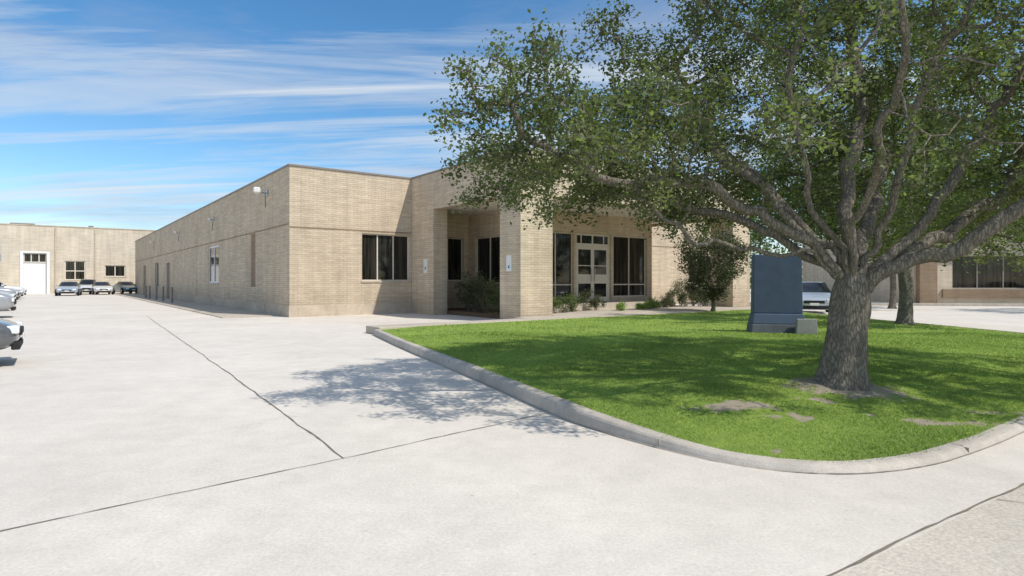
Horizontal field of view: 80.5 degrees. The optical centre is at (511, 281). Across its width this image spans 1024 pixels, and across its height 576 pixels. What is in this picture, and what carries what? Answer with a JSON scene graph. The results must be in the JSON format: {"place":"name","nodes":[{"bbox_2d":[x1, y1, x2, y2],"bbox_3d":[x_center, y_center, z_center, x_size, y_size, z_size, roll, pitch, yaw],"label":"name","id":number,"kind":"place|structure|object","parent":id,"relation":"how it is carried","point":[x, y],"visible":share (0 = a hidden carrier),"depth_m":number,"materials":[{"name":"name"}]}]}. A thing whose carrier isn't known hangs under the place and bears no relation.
{"place":"outdoors","nodes":[
{"label":"outdoors","id":0,"kind":"place"},
{"bbox_2d":[0,289,1023,575],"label":"driveway","id":1,"kind":"structure","parent":0,"point":[110,401],"depth_m":4.34,"materials":[{"name":"concrete"}]},
{"bbox_2d":[0,291,15,297],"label":"parked car","id":2,"kind":"object","parent":1,"relation":"on","point":[13,295],"visible":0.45,"depth_m":34.17,"materials":[{"name":"paint"}]},
{"bbox_2d":[0,293,16,310],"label":"parked car","id":3,"kind":"object","parent":1,"relation":"on","point":[7,301],"visible":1,"depth_m":22.91,"materials":[{"name":"paint"}]},
{"bbox_2d":[0,288,18,298],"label":"parked car","id":4,"kind":"object","parent":1,"relation":"on","point":[9,290],"visible":0.45,"depth_m":37.16,"materials":[{"name":"paint"}]},
{"bbox_2d":[0,318,24,349],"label":"parked car","id":5,"kind":"object","parent":1,"relation":"on","point":[11,332],"visible":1,"depth_m":9.79,"materials":[{"name":"paint"}]},
{"bbox_2d":[0,282,26,294],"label":"parked car","id":6,"kind":"object","parent":1,"relation":"on","point":[2,285],"visible":0.46,"depth_m":49.64,"materials":[{"name":"paint"}]},
{"bbox_2d":[55,282,81,295],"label":"parked car","id":7,"kind":"object","parent":1,"relation":"on","point":[67,288],"visible":0.96,"depth_m":58.23,"materials":[{"name":"paint"}]},
{"bbox_2d":[0,224,153,293],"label":"walls","id":8,"kind":"structure","parent":1,"relation":"on","point":[115,246],"depth_m":69.38,"materials":[{"name":"beige brick"}]},
{"bbox_2d":[23,262,46,293],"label":"dock door","id":9,"kind":"structure","parent":8,"relation":"attached to","point":[34,278],"depth_m":67.69,"materials":[{"name":"white paint"}]},
{"bbox_2d":[20,251,49,293],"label":"dock surround","id":10,"kind":"object","parent":8,"relation":"attached to","point":[48,270],"visible":0.88,"depth_m":67.61,"materials":[{"name":"white paint"}]},
{"bbox_2d":[23,253,46,262],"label":"window frame","id":11,"kind":"object","parent":8,"relation":"attached to","point":[38,257],"visible":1,"depth_m":67.71,"materials":[{"name":"white metal"}]},
{"bbox_2d":[25,254,45,261],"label":"window glass","id":12,"kind":"object","parent":11,"relation":"in","point":[35,257],"visible":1,"depth_m":67.62,"materials":[{"name":"black glass"}]},
{"bbox_2d":[10,222,93,226],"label":"rooftop unit","id":13,"kind":"object","parent":8,"relation":"on","point":[34,224],"visible":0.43,"depth_m":71.72,"materials":[{"name":"metal"}]},
{"bbox_2d":[65,261,84,279],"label":"window frame","id":14,"kind":"object","parent":8,"relation":"attached to","point":[74,270],"visible":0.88,"depth_m":69.81,"materials":[{"name":"white metal"}]},
{"bbox_2d":[66,262,83,278],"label":"window glass","id":15,"kind":"object","parent":14,"relation":"in","point":[79,270],"visible":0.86,"depth_m":69.78,"materials":[{"name":"black glass"}]},
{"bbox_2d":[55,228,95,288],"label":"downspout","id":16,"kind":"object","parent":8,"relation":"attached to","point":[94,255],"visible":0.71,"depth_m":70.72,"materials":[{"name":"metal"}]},
{"bbox_2d":[0,223,155,230],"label":"coping","id":17,"kind":"object","parent":8,"relation":"on","point":[75,227],"depth_m":69.66,"materials":[{"name":"concrete"}]},
{"bbox_2d":[105,265,124,276],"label":"window frame","id":18,"kind":"object","parent":8,"relation":"attached to","point":[115,271],"visible":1,"depth_m":72.14,"materials":[{"name":"white metal"}]},
{"bbox_2d":[106,266,123,275],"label":"window glass","id":19,"kind":"object","parent":18,"relation":"in","point":[110,270],"visible":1,"depth_m":72.11,"materials":[{"name":"black glass"}]},
{"bbox_2d":[76,279,98,294],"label":"parked car","id":20,"kind":"object","parent":1,"relation":"on","point":[85,284],"visible":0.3,"depth_m":65.03,"materials":[{"name":"paint"}]},
{"bbox_2d":[89,281,113,294],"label":"parked car","id":21,"kind":"object","parent":1,"relation":"on","point":[101,287],"visible":0.91,"depth_m":63.63,"materials":[{"name":"paint"}]},
{"bbox_2d":[112,281,136,293],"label":"parked car","id":22,"kind":"object","parent":1,"relation":"on","point":[121,287],"visible":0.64,"depth_m":67.21,"materials":[{"name":"paint"}]},
{"bbox_2d":[115,293,280,317],"bbox_3d":[-26.721,1.383,45.566,2.170,0.035,55.000,0,0,-37],"label":"side apron","id":23,"kind":"object","parent":1,"relation":"on","point":[217,311],"visible":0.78,"depth_m":30.38,"materials":[{"name":"concrete"}]},
{"bbox_2d":[171,287,172,302],"bbox_3d":[-21.745,0.860,38.673,0.140,1.020,0.140,0,0,0],"label":"bollard","id":24,"kind":"object","parent":23,"relation":"on","point":[171,294],"visible":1,"depth_m":38.62,"materials":[{"name":"metal"}]},
{"bbox_2d":[135,290,710,316],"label":"plinth","id":25,"kind":"structure","parent":1,"relation":"on","point":[329,310],"depth_m":25.86,"materials":[{"name":"concrete"}]},
{"bbox_2d":[135,166,710,305],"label":"walls","id":26,"kind":"structure","parent":25,"relation":"on","point":[300,266],"depth_m":26.08,"materials":[{"name":"beige brick"}]},
{"bbox_2d":[145,263,169,298],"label":"side door","id":27,"kind":"structure","parent":26,"relation":"attached to","point":[168,279],"depth_m":49.36,"materials":[{"name":"paint"}]},
{"bbox_2d":[209,245,218,282],"bbox_3d":[-17.096,-0.965,34.791,0.063,2.130,2.800,0,0,-37],"label":"window frame","id":28,"kind":"object","parent":26,"relation":"attached to","point":[214,263],"visible":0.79,"depth_m":34.85,"materials":[{"name":"white metal"}]},
{"bbox_2d":[210,247,218,281],"bbox_3d":[-17.089,-0.965,34.796,0.015,2.130,2.800,0,0,-37],"label":"window glass","id":29,"kind":"object","parent":28,"relation":"in","point":[216,264],"visible":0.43,"depth_m":34.66,"materials":[{"name":"grey glass"}]},
{"bbox_2d":[252,234,254,286],"bbox_3d":[-11.798,-0.975,27.890,0.130,2.450,0.800,0,0,-37],"label":"infill panel","id":30,"kind":"object","parent":26,"relation":"on","point":[253,260],"visible":0.29,"depth_m":28.02,"materials":[{"name":"brown brick"}]},
{"bbox_2d":[253,187,260,193],"bbox_3d":[-10.803,-3.850,25.637,0.260,0.240,0.480,0,0,-18],"label":"floodlight","id":31,"kind":"object","parent":26,"relation":"attached to","point":[256,190],"visible":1,"depth_m":25.43,"materials":[{"name":"white paint"}]},
{"bbox_2d":[362,233,408,280],"bbox_3d":[-5.476,-1.020,26.084,2.220,2.000,0.063,0,0,-37],"label":"window frame","id":32,"kind":"object","parent":26,"relation":"attached to","point":[392,257],"visible":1,"depth_m":26.28,"materials":[{"name":"silver metal"}]},
{"bbox_2d":[362,235,406,279],"bbox_3d":[-5.482,-1.020,26.091,2.220,2.000,0.015,0,0,-37],"label":"window glass","id":33,"kind":"object","parent":32,"relation":"in","point":[384,257],"visible":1,"depth_m":26.07,"materials":[{"name":"black glass"}]},
{"bbox_2d":[361,281,410,282],"bbox_3d":[-5.408,0.016,25.994,2.300,0.068,0.150,0,0,-37],"label":"window sill","id":34,"kind":"structure","parent":26,"relation":"attached to","point":[381,281],"depth_m":25.74,"materials":[{"name":"beige concrete"}]},
{"bbox_2d":[135,223,684,261],"bbox_3d":[-13.745,-2.180,55.111,30.016,0.160,56.616,0,0,-37],"label":"string course","id":35,"kind":"object","parent":26,"relation":"attached to","point":[316,228],"visible":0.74,"depth_m":26.00,"materials":[{"name":"brown brick"}]},
{"bbox_2d":[135,148,714,241],"bbox_3d":[-11.381,-4.535,51.994,30.080,0.070,64.520,0,0,-37],"label":"coping","id":36,"kind":"object","parent":26,"relation":"on","point":[287,165],"visible":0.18,"depth_m":25.73,"materials":[{"name":"metal"}]},
{"bbox_2d":[447,238,461,280],"bbox_3d":[-2.995,-1.020,27.959,1.600,2.000,0.063,0,0,-37],"label":"window frame","id":37,"kind":"object","parent":26,"relation":"attached to","point":[447,259],"visible":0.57,"depth_m":28.16,"materials":[{"name":"grey metal"}]},
{"bbox_2d":[448,239,460,279],"bbox_3d":[-3.000,-1.020,27.966,1.600,2.000,0.015,0,0,-37],"label":"window glass","id":38,"kind":"object","parent":37,"relation":"in","point":[454,259],"visible":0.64,"depth_m":28.20,"materials":[{"name":"black glass"}]},
{"bbox_2d":[0,316,1023,575],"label":"pavement joints","id":39,"kind":"object","parent":1,"relation":"on","point":[640,442],"visible":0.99,"depth_m":4.37,"materials":[{"name":"grey concrete"}]},
{"bbox_2d":[366,307,750,333],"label":"walkway","id":40,"kind":"structure","parent":1,"relation":"on","point":[370,329],"depth_m":20.06,"materials":[{"name":"concrete"}]},
{"bbox_2d":[469,210,651,308],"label":"entrance walls","id":41,"kind":"structure","parent":1,"relation":"on","point":[484,225],"depth_m":28.21,"materials":[{"name":"beige brick"}]},
{"bbox_2d":[477,236,499,283],"bbox_3d":[-0.636,-0.960,26.892,0.063,2.120,3.250,0,0,-37],"label":"window frame","id":42,"kind":"object","parent":41,"relation":"attached to","point":[490,253],"visible":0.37,"depth_m":27.29,"materials":[{"name":"grey metal"}]},
{"bbox_2d":[478,237,499,281],"bbox_3d":[-0.629,-0.960,26.897,0.015,2.120,3.250,0,0,-37],"label":"window glass","id":43,"kind":"object","parent":42,"relation":"in","point":[484,255],"visible":0.43,"depth_m":27.40,"materials":[{"name":"black glass"}]},
{"bbox_2d":[553,232,571,297],"bbox_3d":[1.890,-0.720,26.637,2.000,2.920,0.063,0,0,-37],"label":"window frame","id":44,"kind":"object","parent":41,"relation":"attached to","point":[554,284],"visible":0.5,"depth_m":26.62,"materials":[{"name":"grey metal"}]},
{"bbox_2d":[553,233,570,296],"bbox_3d":[1.884,-0.720,26.644,2.000,2.920,0.015,0,0,-37],"label":"window glass","id":45,"kind":"object","parent":44,"relation":"in","point":[563,258],"visible":0.43,"depth_m":26.91,"materials":[{"name":"black glass"}]},
{"bbox_2d":[576,233,609,301],"bbox_3d":[3.710,-0.615,28.002,2.250,3.130,0.080,0,0,-37],"label":"door frame","id":46,"kind":"object","parent":41,"relation":"attached to","point":[586,278],"visible":0.85,"depth_m":28.01,"materials":[{"name":"beige metal"}]},
{"bbox_2d":[577,235,607,296],"bbox_3d":[3.713,-0.605,27.997,2.150,3.090,0.010,0,0,-37],"label":"door glass","id":47,"kind":"object","parent":46,"relation":"in","point":[584,256],"visible":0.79,"depth_m":28.08,"materials":[{"name":"black glass"}]},
{"bbox_2d":[614,236,644,296],"bbox_3d":[5.679,-0.720,29.500,2.400,2.920,0.063,0,0,-37],"label":"window frame","id":48,"kind":"object","parent":41,"relation":"attached to","point":[628,284],"visible":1,"depth_m":29.46,"materials":[{"name":"grey metal"}]},
{"bbox_2d":[614,237,643,295],"bbox_3d":[5.674,-0.720,29.508,2.400,2.920,0.015,0,0,-37],"label":"window glass","id":49,"kind":"object","parent":48,"relation":"in","point":[636,260],"visible":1,"depth_m":29.55,"materials":[{"name":"black glass"}]},
{"bbox_2d":[447,305,681,318],"bbox_3d":[3.066,1.320,28.198,12.440,0.160,6.570,0,0,-37],"label":"planter bed","id":50,"kind":"object","parent":1,"relation":"on","point":[462,312],"visible":0.14,"depth_m":24.54,"materials":[{"name":"brown soil"}]},
{"bbox_2d":[454,281,474,308],"bbox_3d":[-2.007,0.572,26.901,1.162,1.377,1.189,0,0,0],"label":"shrub","id":51,"kind":"object","parent":50,"relation":"on","point":[458,283],"visible":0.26,"depth_m":26.87,"materials":[{"name":"green plant"}]},
{"bbox_2d":[458,276,483,310],"bbox_3d":[-1.622,0.524,25.323,1.350,1.472,1.498,0,0,0],"label":"shrub","id":52,"kind":"object","parent":50,"relation":"on","point":[469,308],"visible":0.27,"depth_m":25.21,"materials":[{"name":"green plant"}]},
{"bbox_2d":[457,269,486,311],"bbox_3d":[-1.482,0.373,24.488,1.559,1.774,1.283,0,0,23],"label":"shrub","id":53,"kind":"object","parent":50,"relation":"on","point":[466,295],"visible":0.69,"depth_m":24.41,"materials":[{"name":"green plant"}]},
{"bbox_2d":[470,275,499,312],"bbox_3d":[-0.963,0.457,23.643,1.336,1.605,1.367,0,0,29],"label":"shrub","id":54,"kind":"object","parent":50,"relation":"on","point":[486,285],"visible":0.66,"depth_m":23.56,"materials":[{"name":"green plant"}]},
{"bbox_2d":[482,277,499,313],"bbox_3d":[-0.525,0.542,22.926,1.379,1.437,1.456,0,0,0],"label":"shrub","id":55,"kind":"object","parent":50,"relation":"on","point":[491,300],"visible":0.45,"depth_m":22.89,"materials":[{"name":"green plant"}]},
{"bbox_2d":[411,151,749,318],"bbox_3d":[3.439,-1.550,27.721,13.820,5.900,7.838,0,0,-37],"label":"porch brickwork","id":56,"kind":"object","parent":1,"relation":"on","point":[526,286],"visible":0.35,"depth_m":23.69,"materials":[{"name":"beige brick"}]},
{"bbox_2d":[423,255,511,272],"bbox_3d":[-1.891,-0.650,23.299,0.018,0.600,6.230,0,0,-37],"label":"wall plate","id":57,"kind":"object","parent":56,"relation":"attached to","point":[508,260],"depth_m":21.03,"materials":[{"name":"white paint"}]},
{"bbox_2d":[447,199,715,223],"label":"porch soffit","id":58,"kind":"structure","parent":56,"relation":"attached to","point":[480,210],"depth_m":26.46,"materials":[{"name":"beige paint"}]},
{"bbox_2d":[553,301,731,315],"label":"porch floor","id":59,"kind":"structure","parent":1,"relation":"on","point":[609,307],"depth_m":25.55,"materials":[{"name":"concrete"}]},
{"bbox_2d":[553,296,562,312],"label":"shrub","id":60,"kind":"object","parent":59,"relation":"on","point":[557,304],"visible":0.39,"depth_m":22.38,"materials":[{"name":"green plant"}]},
{"bbox_2d":[553,292,574,312],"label":"shrub","id":61,"kind":"object","parent":59,"relation":"on","point":[565,300],"visible":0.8,"depth_m":22.96,"materials":[{"name":"green plant"}]},
{"bbox_2d":[566,293,580,311],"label":"shrub","id":62,"kind":"object","parent":59,"relation":"on","point":[572,305],"visible":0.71,"depth_m":23.69,"materials":[{"name":"green plant"}]},
{"bbox_2d":[575,286,593,310],"bbox_3d":[2.934,0.709,24.257,0.791,1.023,1.099,0,0,34],"label":"shrub","id":63,"kind":"object","parent":59,"relation":"on","point":[586,296],"visible":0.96,"depth_m":24.27,"materials":[{"name":"green plant"}]},
{"bbox_2d":[588,294,606,309],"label":"shrub","id":64,"kind":"object","parent":59,"relation":"on","point":[594,302],"visible":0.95,"depth_m":24.88,"materials":[{"name":"green plant"}]},
{"bbox_2d":[615,301,627,310],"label":"shrub","id":65,"kind":"object","parent":59,"relation":"on","point":[620,306],"visible":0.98,"depth_m":24.68,"materials":[{"name":"green plant"}]},
{"bbox_2d":[634,302,647,309],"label":"shrub","id":66,"kind":"object","parent":59,"relation":"on","point":[639,306],"visible":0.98,"depth_m":25.42,"materials":[{"name":"green plant"}]},
{"bbox_2d":[642,296,659,308],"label":"shrub","id":67,"kind":"object","parent":59,"relation":"on","point":[650,304],"visible":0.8,"depth_m":26.15,"materials":[{"name":"green plant"}]},
{"bbox_2d":[646,296,667,307],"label":"shrub","id":68,"kind":"object","parent":59,"relation":"on","point":[650,299],"visible":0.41,"depth_m":26.81,"materials":[{"name":"green plant"}]},
{"bbox_2d":[657,294,674,307],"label":"shrub","id":69,"kind":"object","parent":59,"relation":"on","point":[669,300],"visible":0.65,"depth_m":27.43,"materials":[{"name":"green plant"}]},
{"bbox_2d":[665,289,677,306],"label":"shrub","id":70,"kind":"object","parent":59,"relation":"on","point":[669,294],"visible":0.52,"depth_m":28.20,"materials":[{"name":"green plant"}]},
{"bbox_2d":[675,292,696,306],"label":"shrub","id":71,"kind":"object","parent":59,"relation":"on","point":[681,299],"visible":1,"depth_m":28.34,"materials":[{"name":"green plant"}]},
{"bbox_2d":[683,280,701,305],"bbox_3d":[8.672,0.584,29.096,1.062,1.273,1.328,0,0,0],"label":"shrub","id":72,"kind":"object","parent":59,"relation":"on","point":[689,295],"visible":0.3,"depth_m":28.96,"materials":[{"name":"green plant"}]},
{"bbox_2d":[668,276,688,304],"bbox_3d":[9.891,0.494,34.904,1.934,1.852,2.094,0,0,0],"label":"shrub","id":73,"kind":"object","parent":1,"relation":"on","point":[678,289],"visible":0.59,"depth_m":34.61,"materials":[{"name":"green plant"}]},
{"bbox_2d":[373,312,1023,474],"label":"curb","id":74,"kind":"structure","parent":1,"relation":"on","point":[559,407],"depth_m":5.23,"materials":[{"name":"concrete"}]},
{"bbox_2d":[697,287,710,305],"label":"shrub","id":75,"kind":"object","parent":1,"relation":"on","point":[705,304],"visible":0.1,"depth_m":31.22,"materials":[{"name":"green plant"}]},
{"bbox_2d":[802,282,830,311],"bbox_3d":[13.100,0.736,26.600,2.002,1.438,4.660,0,0,22],"label":"parked car","id":76,"kind":"object","parent":1,"relation":"on","point":[816,295],"visible":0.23,"depth_m":24.94,"materials":[{"name":"paint"}]},
{"bbox_2d":[686,302,1023,305],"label":"curb","id":77,"kind":"structure","parent":1,"relation":"on","point":[943,304],"depth_m":34.33,"materials":[{"name":"concrete"}]},
{"bbox_2d":[812,125,972,308],"bbox_3d":[19.477,-3.498,31.012,8.342,9.817,8.135,0,0,42],"label":"oak tree","id":78,"kind":"object","parent":1,"relation":"on","point":[892,298],"visible":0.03,"depth_m":30.87,"materials":[{"name":"green plant"}]},
{"bbox_2d":[0,0,1023,271],"label":"sky","id":79,"kind":"structure","parent":0,"point":[123,114],"materials":[{"name":"blue"}]},
{"bbox_2d":[689,256,710,281],"bbox_3d":[12.677,-0.800,39.813,3.700,1.800,0.015,0,0,-37],"label":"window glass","id":80,"kind":"object","parent":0,"point":[697,261],"depth_m":39.34,"materials":[{"name":"black glass"}]},
{"bbox_2d":[382,309,1023,463],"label":"lawn","id":81,"kind":"structure","parent":0,"point":[724,380],"depth_m":7.72,"materials":[{"name":"green plant"}]},
{"bbox_2d":[673,221,754,311],"bbox_3d":[8.127,-0.602,24.314,3.254,3.748,3.351,0,0,0],"label":"ornamental tree","id":82,"kind":"object","parent":81,"relation":"on","point":[702,278],"visible":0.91,"depth_m":24.06,"materials":[{"name":"green plant"}]},
{"bbox_2d":[423,0,1023,391],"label":"oak tree","id":83,"kind":"object","parent":81,"relation":"on","point":[856,276],"visible":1,"depth_m":6.93,"materials":[{"name":"green plant"}]},
{"bbox_2d":[746,254,817,333],"bbox_3d":[6.186,0.340,13.907,1.397,1.920,0.757,0,0,10],"label":"monument sign","id":84,"kind":"object","parent":81,"relation":"on","point":[776,297],"visible":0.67,"depth_m":13.84,"materials":[{"name":"stone"}]},
{"bbox_2d":[733,2,1023,324],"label":"oak tree","id":85,"kind":"object","parent":81,"relation":"on","point":[905,302],"visible":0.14,"depth_m":16.90,"materials":[{"name":"green plant"}]},
{"bbox_2d":[802,221,1023,303],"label":"walls","id":86,"kind":"structure","parent":0,"point":[816,273],"depth_m":38.25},
{"bbox_2d":[916,244,1023,302],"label":"band","id":87,"kind":"object","parent":86,"relation":"attached to","point":[926,282],"visible":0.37,"depth_m":37.86,"materials":[{"name":"brown brick"}]},
{"bbox_2d":[963,256,1023,288],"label":"window frame","id":88,"kind":"object","parent":86,"relation":"attached to","point":[1002,275],"visible":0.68,"depth_m":37.79,"materials":[{"name":"grey metal"}]},
{"bbox_2d":[952,256,1023,287],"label":"window glass","id":89,"kind":"object","parent":88,"relation":"in","point":[990,275],"visible":0.67,"depth_m":37.93,"materials":[{"name":"black glass"}]},
{"bbox_2d":[837,485,1023,575],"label":"road","id":90,"kind":"structure","parent":0,"point":[986,539],"depth_m":3.15,"materials":[{"name":"concrete"}]},
{"label":"ground","id":91,"kind":"structure","parent":0,"visible":0},
{"bbox_2d":[715,178,983,288],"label":"distant trees","id":92,"kind":"object","parent":91,"relation":"on","point":[766,248],"visible":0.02,"depth_m":69.74,"materials":[{"name":"green plant"}]}
]}

